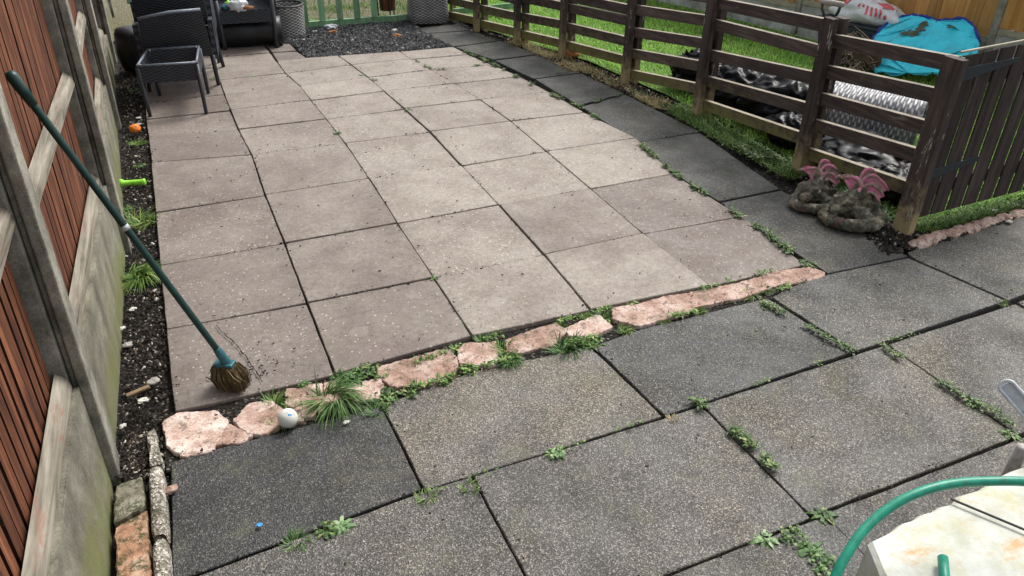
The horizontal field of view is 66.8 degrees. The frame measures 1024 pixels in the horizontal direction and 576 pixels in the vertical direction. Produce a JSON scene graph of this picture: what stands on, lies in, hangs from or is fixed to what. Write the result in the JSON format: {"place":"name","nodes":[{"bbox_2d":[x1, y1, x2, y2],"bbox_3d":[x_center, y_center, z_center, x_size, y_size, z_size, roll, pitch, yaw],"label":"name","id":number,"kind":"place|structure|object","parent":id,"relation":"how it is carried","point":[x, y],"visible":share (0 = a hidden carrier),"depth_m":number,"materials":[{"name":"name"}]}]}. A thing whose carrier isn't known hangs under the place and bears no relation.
{"place":"outdoors","nodes":[
{"label":"outdoors","id":0,"kind":"place"},
{"bbox_2d":[111,0,406,40],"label":"rough ground","id":1,"kind":"structure","parent":0,"point":[123,13],"depth_m":8.63,"materials":[{"name":"soil"}]},
{"bbox_2d":[306,0,406,20],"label":"rough grass","id":2,"kind":"structure","parent":1,"relation":"on","point":[349,6],"depth_m":8.80,"materials":[{"name":"plant"}]},
{"bbox_2d":[145,44,803,412],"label":"patio","id":3,"kind":"structure","parent":0,"point":[594,266],"depth_m":4.31,"materials":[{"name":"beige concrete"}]},
{"bbox_2d":[5,70,251,392],"bbox_3d":[-1.273,-0.145,2.696,0.527,1.243,0.107,0,32,-2],"label":"broom","id":4,"kind":"object","parent":3,"relation":"on","point":[227,372],"visible":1,"depth_m":2.70,"materials":[{"name":"green metal"}]},
{"bbox_2d":[135,45,209,116],"bbox_3d":[-2.496,-1.547,5.766,0.423,0.378,0.523,-7,32,-12],"label":"wicker stool","id":5,"kind":"object","parent":3,"relation":"on","point":[156,66],"visible":1,"depth_m":5.57,"materials":[{"name":"black wicker"}]},
{"bbox_2d":[130,0,219,62],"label":"wicker chair","id":6,"kind":"object","parent":3,"relation":"on","point":[139,8],"visible":0.3,"depth_m":5.87,"materials":[{"name":"black wicker"}]},
{"bbox_2d":[132,8,224,91],"bbox_3d":[-2.652,-1.946,6.148,0.595,0.652,0.852,-8,33,-14],"label":"wicker chair","id":7,"kind":"object","parent":3,"relation":"on","point":[177,28],"visible":0.73,"depth_m":5.82,"materials":[{"name":"black wicker"}]},
{"bbox_2d":[206,15,283,46],"bbox_3d":[-2.504,-2.399,7.264,0.681,0.272,0.275,-7,33,-13],"label":"plastic roll","id":8,"kind":"object","parent":3,"relation":"on","point":[246,34],"visible":0.65,"depth_m":7.18,"materials":[{"name":"plastic"}]},
{"bbox_2d":[213,0,278,49],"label":"wicker chair","id":9,"kind":"object","parent":3,"relation":"on","point":[263,11],"visible":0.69,"depth_m":7.08,"materials":[{"name":"black wicker"}]},
{"bbox_2d":[227,0,247,11],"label":"gloves","id":10,"kind":"object","parent":9,"relation":"on","point":[237,5],"visible":0.96,"depth_m":6.98,"materials":[{"name":"fabric"}]},
{"bbox_2d":[462,49,600,119],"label":"weeds","id":11,"kind":"object","parent":3,"relation":"on","point":[494,64],"visible":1,"depth_m":6.39,"materials":[{"name":"green plant"}]},
{"bbox_2d":[154,56,1017,572],"bbox_3d":[0.070,-0.694,4.795,4.169,0.004,5.776,-12,34,-20],"label":"debris","id":12,"kind":"object","parent":3,"relation":"on","point":[512,332],"visible":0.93,"depth_m":3.30,"materials":[{"name":"brown plant"}]},
{"bbox_2d":[637,140,794,254],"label":"weeds","id":13,"kind":"object","parent":3,"relation":"on","point":[784,245],"visible":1,"depth_m":4.39,"materials":[{"name":"green plant"}]},
{"bbox_2d":[111,0,1023,575],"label":"ground","id":14,"kind":"structure","parent":0,"point":[783,184],"depth_m":4.01,"materials":[{"name":"soil"}]},
{"bbox_2d":[0,0,131,575],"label":"slatted fence","id":15,"kind":"object","parent":14,"relation":"on","point":[65,245],"visible":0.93,"depth_m":2.42,"materials":[{"name":"wood"}]},
{"bbox_2d":[113,477,148,527],"bbox_3d":[-1.244,0.715,2.540,0.097,0.084,0.176,-12,34,-20],"label":"concrete block","id":16,"kind":"object","parent":14,"relation":"on","point":[131,502],"depth_m":2.51,"materials":[{"name":"concrete"}]},
{"bbox_2d":[119,178,145,187],"bbox_3d":[-2.265,-0.629,4.632,0.147,0.052,0.052,-5,32,-10],"label":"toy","id":17,"kind":"object","parent":14,"relation":"on","point":[123,183],"visible":0.94,"depth_m":4.62,"materials":[{"name":"green plastic"}]},
{"bbox_2d":[114,511,153,575],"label":"brick","id":18,"kind":"object","parent":14,"relation":"on","point":[134,545],"visible":0.92,"depth_m":2.35,"materials":[{"name":"brick"}]},
{"bbox_2d":[119,419,165,483],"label":"soil crumbs","id":19,"kind":"object","parent":14,"relation":"on","point":[160,443],"visible":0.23,"depth_m":2.83,"materials":[{"name":"brown soil"}]},
{"bbox_2d":[115,428,150,481],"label":"gravel","id":20,"kind":"structure","parent":19,"relation":"on","point":[129,460],"depth_m":2.69,"materials":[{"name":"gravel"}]},
{"bbox_2d":[119,62,169,437],"bbox_3d":[-2.425,-0.815,4.988,0.205,0.021,5.600,-12,34,-20],"label":"bark and grit","id":21,"kind":"object","parent":14,"relation":"on","point":[161,318],"visible":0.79,"depth_m":3.63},
{"bbox_2d":[114,25,139,71],"bbox_3d":[-3.199,-2.019,6.548,0.270,0.340,0.270,-12,34,-20],"label":"black drum","id":22,"kind":"object","parent":21,"relation":"on","point":[126,48],"visible":0.53,"depth_m":6.44,"materials":[{"name":"plastic"}]},
{"bbox_2d":[129,124,140,132],"bbox_3d":[-2.595,-1.099,5.342,0.076,0.063,0.072,-12,34,-20],"label":"foam ball","id":23,"kind":"object","parent":21,"relation":"on","point":[134,128],"visible":1,"depth_m":5.32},
{"bbox_2d":[126,385,149,397],"bbox_3d":[-1.457,0.402,3.022,0.088,0.017,0.020,-22,38,-32],"label":"wood chip","id":24,"kind":"object","parent":21,"relation":"on","point":[137,391],"visible":1,"depth_m":3.02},
{"bbox_2d":[120,253,166,296],"bbox_3d":[-1.828,-0.101,3.706,0.379,0.134,0.366,5,32,6],"label":"grass tuft","id":25,"kind":"object","parent":21,"relation":"on","point":[143,274],"visible":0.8,"depth_m":3.73,"materials":[{"name":"plant"}]},
{"bbox_2d":[122,203,169,230],"bbox_3d":[-2.032,-0.413,4.240,0.284,0.100,0.293,11,33,16],"label":"grass tuft","id":26,"kind":"object","parent":21,"relation":"on","point":[132,220],"visible":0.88,"depth_m":4.25,"materials":[{"name":"plant"}]},
{"bbox_2d":[145,377,160,385],"bbox_3d":[-1.418,0.371,3.063,0.058,0.026,0.040,-12,34,-20],"label":"pebble","id":27,"kind":"object","parent":21,"relation":"on","point":[153,381],"visible":1,"depth_m":3.06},
{"bbox_2d":[147,429,165,474],"bbox_3d":[-1.257,0.581,2.737,0.042,0.080,0.196,-14,35,-22],"label":"kerb fragment","id":28,"kind":"object","parent":14,"relation":"on","point":[155,459],"visible":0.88,"depth_m":2.69,"materials":[{"name":"stone"}]},
{"bbox_2d":[149,467,173,575],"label":"kerb edging","id":29,"kind":"object","parent":14,"relation":"on","point":[161,531],"visible":0.99,"depth_m":2.42,"materials":[{"name":"stone"}]},
{"bbox_2d":[127,0,408,30],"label":"picket fence","id":30,"kind":"object","parent":14,"relation":"on","point":[355,20],"visible":0.27,"depth_m":8.01,"materials":[{"name":"green paint"}]},
{"bbox_2d":[329,515,355,534],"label":"weed plant","id":31,"kind":"object","parent":14,"relation":"on","point":[343,525],"visible":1,"depth_m":2.45,"materials":[{"name":"green plant"}]},
{"bbox_2d":[283,20,452,57],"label":"slate mulch","id":32,"kind":"object","parent":14,"relation":"on","point":[309,47],"visible":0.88,"depth_m":7.54,"materials":[{"name":"gravel"}]},
{"bbox_2d":[275,0,305,36],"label":"wicker planter","id":33,"kind":"object","parent":32,"relation":"on","point":[291,14],"visible":0.67,"depth_m":7.56,"materials":[{"name":"wicker"}]},
{"bbox_2d":[377,0,394,15],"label":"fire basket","id":34,"kind":"object","parent":32,"relation":"on","point":[386,5],"visible":0.78,"depth_m":8.20,"materials":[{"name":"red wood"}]},
{"bbox_2d":[407,0,448,23],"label":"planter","id":35,"kind":"object","parent":14,"relation":"on","point":[427,11],"visible":1,"depth_m":8.11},
{"bbox_2d":[162,267,824,458],"bbox_3d":[0.157,0.254,3.322,3.070,0.056,0.272,-12,34,-20],"label":"stone edging","id":36,"kind":"object","parent":14,"relation":"on","point":[190,434],"visible":0.77,"depth_m":3.16,"materials":[{"name":"stone"}]},
{"bbox_2d":[283,358,375,431],"bbox_3d":[-0.697,0.393,2.912,0.387,0.158,0.363,-12,34,-20],"label":"grass tuft","id":37,"kind":"object","parent":36,"relation":"on","point":[348,394],"visible":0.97,"depth_m":2.93,"materials":[{"name":"plant"}]},
{"bbox_2d":[407,281,791,388],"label":"weeds","id":38,"kind":"object","parent":36,"relation":"on","point":[500,360],"visible":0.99,"depth_m":3.20,"materials":[{"name":"green plant"}]},
{"bbox_2d":[161,267,829,472],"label":"joint soil","id":39,"kind":"structure","parent":14,"relation":"on","point":[230,411],"depth_m":3.15,"materials":[{"name":"soil"}]},
{"bbox_2d":[258,382,298,409],"bbox_3d":[-0.890,0.417,2.951,0.165,0.070,0.159,-12,34,-20],"label":"grass tuft","id":40,"kind":"object","parent":39,"relation":"on","point":[276,398],"visible":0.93,"depth_m":2.97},
{"bbox_2d":[329,367,363,386],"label":"weed plant","id":41,"kind":"object","parent":39,"relation":"on","point":[351,377],"visible":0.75,"depth_m":3.09,"materials":[{"name":"green plant"}]},
{"bbox_2d":[356,361,379,378],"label":"weed plant","id":42,"kind":"object","parent":39,"relation":"on","point":[367,367],"visible":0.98,"depth_m":3.13,"materials":[{"name":"green plant"}]},
{"bbox_2d":[367,386,399,409],"bbox_3d":[-0.492,0.421,2.987,0.126,0.043,0.141,4,32,5],"label":"weed plant","id":43,"kind":"object","parent":39,"relation":"on","point":[390,399],"visible":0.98,"depth_m":2.98,"materials":[{"name":"green plant"}]},
{"bbox_2d":[436,373,452,386],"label":"weed plant","id":44,"kind":"object","parent":39,"relation":"on","point":[445,381],"visible":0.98,"depth_m":3.07,"materials":[{"name":"green plant"}]},
{"bbox_2d":[458,361,479,376],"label":"weed plant","id":45,"kind":"object","parent":39,"relation":"on","point":[469,369],"visible":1,"depth_m":3.14,"materials":[{"name":"green plant"}]},
{"bbox_2d":[473,333,490,342],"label":"grass tuft","id":46,"kind":"object","parent":39,"relation":"on","point":[479,338],"visible":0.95,"depth_m":3.34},
{"bbox_2d":[488,337,519,356],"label":"grass tuft","id":47,"kind":"object","parent":39,"relation":"on","point":[502,347],"visible":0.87,"depth_m":3.28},
{"bbox_2d":[492,348,526,371],"bbox_3d":[-0.017,0.289,3.193,0.163,0.060,0.156,-12,34,-20],"label":"grass tuft","id":48,"kind":"object","parent":39,"relation":"on","point":[513,363],"visible":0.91,"depth_m":3.19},
{"bbox_2d":[541,328,596,361],"bbox_3d":[0.242,0.221,3.271,0.217,0.101,0.253,24,39,33],"label":"grass tuft","id":49,"kind":"object","parent":39,"relation":"on","point":[562,345],"visible":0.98,"depth_m":3.29,"materials":[{"name":"plant"}]},
{"bbox_2d":[370,267,773,379],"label":"weeds","id":50,"kind":"object","parent":39,"relation":"on","point":[569,318],"visible":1,"depth_m":3.43,"materials":[{"name":"green plant"}]},
{"bbox_2d":[579,336,606,351],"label":"weed plant","id":51,"kind":"object","parent":39,"relation":"on","point":[592,340],"visible":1,"depth_m":3.31,"materials":[{"name":"green plant"}]},
{"bbox_2d":[613,320,635,335],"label":"grass tuft","id":52,"kind":"object","parent":39,"relation":"on","point":[621,329],"visible":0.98,"depth_m":3.41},
{"bbox_2d":[799,259,816,267],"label":"weed plant","id":53,"kind":"object","parent":39,"relation":"on","point":[807,263],"visible":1,"depth_m":3.92,"materials":[{"name":"green plant"}]},
{"bbox_2d":[565,49,579,59],"bbox_3d":[0.561,-2.187,7.208,0.161,0.134,0.131,-12,34,-20],"label":"clay pot","id":54,"kind":"object","parent":14,"relation":"on","point":[568,53],"visible":0.63,"depth_m":7.17,"materials":[{"name":"ceramic"}]},
{"bbox_2d":[506,37,676,109],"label":"dead grass","id":55,"kind":"structure","parent":14,"relation":"on","point":[583,70],"depth_m":6.84,"materials":[{"name":"plant"}]},
{"bbox_2d":[461,25,894,229],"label":"leaf litter","id":56,"kind":"object","parent":14,"relation":"on","point":[489,34],"visible":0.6,"depth_m":6.35,"materials":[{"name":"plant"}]},
{"bbox_2d":[733,140,783,160],"bbox_3d":[1.621,-0.910,5.172,0.208,0.041,0.374,-9,33,-16],"label":"clover patch","id":57,"kind":"object","parent":56,"relation":"on","point":[761,149],"visible":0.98,"depth_m":5.16,"materials":[{"name":"green plant"}]},
{"bbox_2d":[447,0,968,240],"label":"rail fence","id":58,"kind":"object","parent":14,"relation":"on","point":[823,75],"visible":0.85,"depth_m":4.91,"materials":[{"name":"wood"}]},
{"bbox_2d":[919,39,1023,216],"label":"wooden gate","id":59,"kind":"structure","parent":58,"relation":"attached to","point":[993,71],"depth_m":4.13,"materials":[{"name":"brown wood"}]},
{"bbox_2d":[747,529,779,549],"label":"weed plant","id":60,"kind":"object","parent":14,"relation":"on","point":[764,540],"visible":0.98,"depth_m":2.42,"materials":[{"name":"green plant"}]},
{"bbox_2d":[796,540,822,558],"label":"weed plant","id":61,"kind":"object","parent":14,"relation":"on","point":[808,549],"visible":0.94,"depth_m":2.40,"materials":[{"name":"green plant"}]},
{"bbox_2d":[805,505,838,525],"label":"weed plant","id":62,"kind":"object","parent":14,"relation":"on","point":[824,515],"visible":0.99,"depth_m":2.52,"materials":[{"name":"green plant"}]},
{"bbox_2d":[908,209,1023,250],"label":"gate edging","id":63,"kind":"object","parent":14,"relation":"on","point":[927,240],"visible":0.81,"depth_m":4.24,"materials":[{"name":"stone"}]},
{"bbox_2d":[915,192,1023,232],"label":"grass","id":64,"kind":"structure","parent":14,"relation":"on","point":[948,219],"depth_m":4.42,"materials":[{"name":"plant"}]},
{"bbox_2d":[171,24,1023,575],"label":"path","id":65,"kind":"structure","parent":0,"point":[601,500],"depth_m":2.82,"materials":[{"name":"concrete"}]},
{"bbox_2d":[165,484,177,494],"bbox_3d":[-1.124,0.665,2.558,0.038,0.026,0.049,18,35,25],"label":"pebble","id":66,"kind":"object","parent":65,"relation":"on","point":[170,489],"visible":0.99,"depth_m":2.55,"materials":[{"name":"stone"}]},
{"bbox_2d":[277,408,297,427],"bbox_3d":[-0.818,0.474,2.828,0.072,0.072,0.072,-12,34,-20],"label":"ball","id":67,"kind":"object","parent":65,"relation":"on","point":[287,418],"visible":1,"depth_m":2.80,"materials":[{"name":"plastic"}]},
{"bbox_2d":[279,524,313,554],"bbox_3d":[-0.663,0.776,2.394,0.132,0.050,0.125,-12,34,-20],"label":"grass tuft","id":68,"kind":"object","parent":65,"relation":"on","point":[291,537],"visible":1,"depth_m":2.41,"materials":[{"name":"plant"}]},
{"bbox_2d":[313,520,338,539],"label":"weed plant","id":69,"kind":"object","parent":65,"relation":"on","point":[327,533],"visible":1,"depth_m":2.43,"materials":[{"name":"green plant"}]},
{"bbox_2d":[361,399,393,420],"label":"grass tuft","id":70,"kind":"object","parent":65,"relation":"on","point":[367,408],"visible":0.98,"depth_m":2.94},
{"bbox_2d":[398,385,420,399],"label":"weed plant","id":71,"kind":"object","parent":65,"relation":"on","point":[410,390],"visible":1,"depth_m":3.02,"materials":[{"name":"green plant"}]},
{"bbox_2d":[413,485,441,506],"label":"grass tuft","id":72,"kind":"object","parent":65,"relation":"on","point":[425,491],"visible":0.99,"depth_m":2.57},
{"bbox_2d":[454,478,482,497],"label":"grass tuft","id":73,"kind":"object","parent":65,"relation":"on","point":[473,481],"visible":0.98,"depth_m":2.61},
{"bbox_2d":[545,445,566,459],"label":"weed plant","id":74,"kind":"object","parent":65,"relation":"on","point":[559,452],"visible":0.99,"depth_m":2.74,"materials":[{"name":"green plant"}]},
{"bbox_2d":[147,27,1022,575],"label":"joint grit","id":75,"kind":"object","parent":65,"relation":"on","point":[495,263],"visible":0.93,"depth_m":3.63,"materials":[{"name":"gravel"}]},
{"bbox_2d":[428,331,919,493],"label":"weeds","id":76,"kind":"object","parent":65,"relation":"on","point":[484,469],"visible":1,"depth_m":2.85,"materials":[{"name":"green plant"}]},
{"bbox_2d":[686,396,782,471],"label":"weeds","id":77,"kind":"object","parent":65,"relation":"on","point":[765,458],"visible":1,"depth_m":2.79,"materials":[{"name":"green plant"}]},
{"bbox_2d":[777,525,809,548],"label":"weed plant","id":78,"kind":"object","parent":65,"relation":"on","point":[793,538],"visible":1,"depth_m":2.44,"materials":[{"name":"green plant"}]},
{"bbox_2d":[765,300,855,355],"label":"weeds","id":79,"kind":"object","parent":65,"relation":"on","point":[824,333],"visible":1,"depth_m":3.38,"materials":[{"name":"green plant"}]},
{"bbox_2d":[788,159,841,214],"bbox_3d":[1.763,-0.578,4.455,0.327,0.262,0.291,-12,34,-20],"label":"dragon ornament","id":80,"kind":"object","parent":65,"relation":"on","point":[815,192],"visible":0.84,"depth_m":4.44,"materials":[{"name":"stone"}]},
{"bbox_2d":[808,550,835,575],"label":"weed plant","id":81,"kind":"object","parent":65,"relation":"on","point":[823,563],"visible":0.76,"depth_m":2.35,"materials":[{"name":"green plant"}]},
{"bbox_2d":[817,167,888,232],"bbox_3d":[1.896,-0.484,4.274,0.362,0.297,0.344,-12,34,-20],"label":"dragon ornament","id":82,"kind":"object","parent":65,"relation":"on","point":[856,207],"visible":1,"depth_m":4.25,"materials":[{"name":"stone"}]},
{"bbox_2d":[856,468,1023,575],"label":"stone block","id":83,"kind":"object","parent":65,"relation":"on","point":[967,541],"depth_m":2.12,"materials":[{"name":"stone"}]},
{"bbox_2d":[830,476,1023,575],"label":"garden hose","id":84,"kind":"object","parent":83,"relation":"on","point":[868,525],"visible":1,"depth_m":1.98,"materials":[{"name":"green rubber"}]},
{"bbox_2d":[937,554,949,575],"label":"hose end","id":85,"kind":"object","parent":83,"relation":"on","point":[943,564],"visible":1,"depth_m":2.00,"materials":[{"name":"green rubber"}]},
{"bbox_2d":[950,498,1023,530],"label":"metal rod","id":86,"kind":"object","parent":83,"relation":"on","point":[988,514],"visible":1,"depth_m":2.18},
{"bbox_2d":[866,201,1023,254],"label":"soil","id":87,"kind":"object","parent":65,"relation":"on","point":[894,236],"visible":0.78,"depth_m":4.20,"materials":[{"name":"soil"}]},
{"bbox_2d":[880,342,1017,427],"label":"weeds","id":88,"kind":"object","parent":65,"relation":"on","point":[961,394],"visible":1,"depth_m":3.02,"materials":[{"name":"green plant"}]},
{"bbox_2d":[964,398,983,412],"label":"weed plant","id":89,"kind":"object","parent":65,"relation":"on","point":[974,405],"visible":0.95,"depth_m":3.00,"materials":[{"name":"green plant"}]},
{"bbox_2d":[997,428,1021,441],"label":"weed plant","id":90,"kind":"object","parent":65,"relation":"on","point":[1008,432],"visible":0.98,"depth_m":2.86,"materials":[{"name":"green plant"}]},
{"bbox_2d":[998,379,1023,418],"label":"garden tool","id":91,"kind":"object","parent":65,"relation":"on","point":[1011,392],"visible":1,"depth_m":2.42,"materials":[{"name":"grey metal"}]},
{"bbox_2d":[1001,443,1023,475],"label":"support peg","id":92,"kind":"object","parent":65,"relation":"on","point":[1015,461],"visible":0.43,"depth_m":2.50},
{"bbox_2d":[448,0,1023,221],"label":"lawn","id":93,"kind":"structure","parent":0,"point":[674,97],"depth_m":7.30,"materials":[{"name":"plant"}]},
{"bbox_2d":[453,3,521,13],"bbox_3d":[-0.244,-3.066,8.514,0.745,0.115,0.403,6,32,8],"label":"green trellis","id":94,"kind":"object","parent":93,"relation":"on","point":[462,10],"visible":0.29,"depth_m":8.51,"materials":[{"name":"paint"}]},
{"bbox_2d":[668,48,723,94],"bbox_3d":[1.552,-1.784,6.305,0.494,0.334,0.493,-12,34,-20],"label":"bin bag","id":95,"kind":"object","parent":93,"relation":"on","point":[683,74],"visible":0.27,"depth_m":6.21,"materials":[{"name":"plastic"}]},
{"bbox_2d":[666,100,807,179],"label":"verge grass","id":96,"kind":"structure","parent":93,"relation":"on","point":[713,127],"depth_m":5.46,"materials":[{"name":"plant"}]},
{"bbox_2d":[714,64,764,108],"bbox_3d":[1.773,-1.545,5.925,0.606,0.331,0.671,-12,34,-20],"label":"bin bag","id":97,"kind":"object","parent":93,"relation":"on","point":[737,74],"visible":0.19,"depth_m":5.77,"materials":[{"name":"plastic"}]},
{"bbox_2d":[736,74,808,117],"bbox_3d":[1.928,-1.363,5.597,0.564,0.371,0.536,-12,34,-20],"label":"bin bag","id":98,"kind":"object","parent":93,"relation":"on","point":[785,87],"visible":0.33,"depth_m":5.45,"materials":[{"name":"plastic"}]},
{"bbox_2d":[764,112,802,149],"bbox_3d":[1.921,-1.090,5.294,0.344,0.222,0.449,-12,34,-20],"label":"bin bag","id":99,"kind":"object","parent":93,"relation":"on","point":[791,119],"visible":0.34,"depth_m":5.23,"materials":[{"name":"plastic"}]},
{"bbox_2d":[816,0,844,164],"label":"garden spade","id":100,"kind":"object","parent":93,"relation":"on","point":[838,4],"visible":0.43,"depth_m":4.63,"materials":[{"name":"black metal"}]},
{"bbox_2d":[656,0,1023,85],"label":"board fence","id":101,"kind":"object","parent":93,"relation":"on","point":[994,22],"visible":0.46,"depth_m":6.73,"materials":[{"name":"wood"}]},
{"bbox_2d":[817,13,878,42],"bbox_3d":[3.260,-2.346,7.282,0.380,0.310,0.760,-21,38,-31],"label":"plastic tub","id":102,"kind":"object","parent":93,"relation":"on","point":[868,31],"visible":0.25,"depth_m":7.07,"materials":[{"name":"plastic"}]},
{"bbox_2d":[828,0,904,26],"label":"compost sack","id":103,"kind":"object","parent":102,"relation":"on","point":[878,13],"visible":0.84,"depth_m":6.96,"materials":[{"name":"white plastic"}]},
{"bbox_2d":[813,27,891,72],"bbox_3d":[2.996,-2.084,6.854,0.491,0.374,0.622,-12,34,-20],"label":"twig pile","id":104,"kind":"object","parent":93,"relation":"on","point":[863,62],"visible":0.36,"depth_m":6.76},
{"bbox_2d":[820,127,910,173],"bbox_3d":[2.232,-0.837,4.879,0.609,0.235,0.773,-12,34,-20],"label":"bin bag","id":105,"kind":"object","parent":93,"relation":"on","point":[856,153],"visible":0.22,"depth_m":4.72,"materials":[{"name":"plastic"}]},
{"bbox_2d":[836,180,895,220],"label":"fence foot grass","id":106,"kind":"structure","parent":93,"relation":"on","point":[885,209],"depth_m":4.46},
{"bbox_2d":[826,81,929,145],"bbox_3d":[2.475,-1.211,5.348,0.690,0.425,0.576,20,37,28],"label":"wire mesh roll","id":107,"kind":"object","parent":93,"relation":"on","point":[910,106],"visible":0.23,"depth_m":5.11,"materials":[{"name":"metal"}]},
{"bbox_2d":[873,162,909,205],"bbox_3d":[2.278,-0.623,4.574,0.369,0.191,0.407,-12,34,-20],"label":"bin bag","id":108,"kind":"object","parent":93,"relation":"on","point":[892,197],"visible":0.18,"depth_m":4.51,"materials":[{"name":"plastic"}]},
{"bbox_2d":[871,13,980,75],"bbox_3d":[3.530,-2.066,6.644,0.884,0.471,0.536,25,39,33],"label":"folded sheet","id":109,"kind":"object","parent":93,"relation":"on","point":[955,35],"visible":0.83,"depth_m":6.63,"materials":[{"name":"fabric"}]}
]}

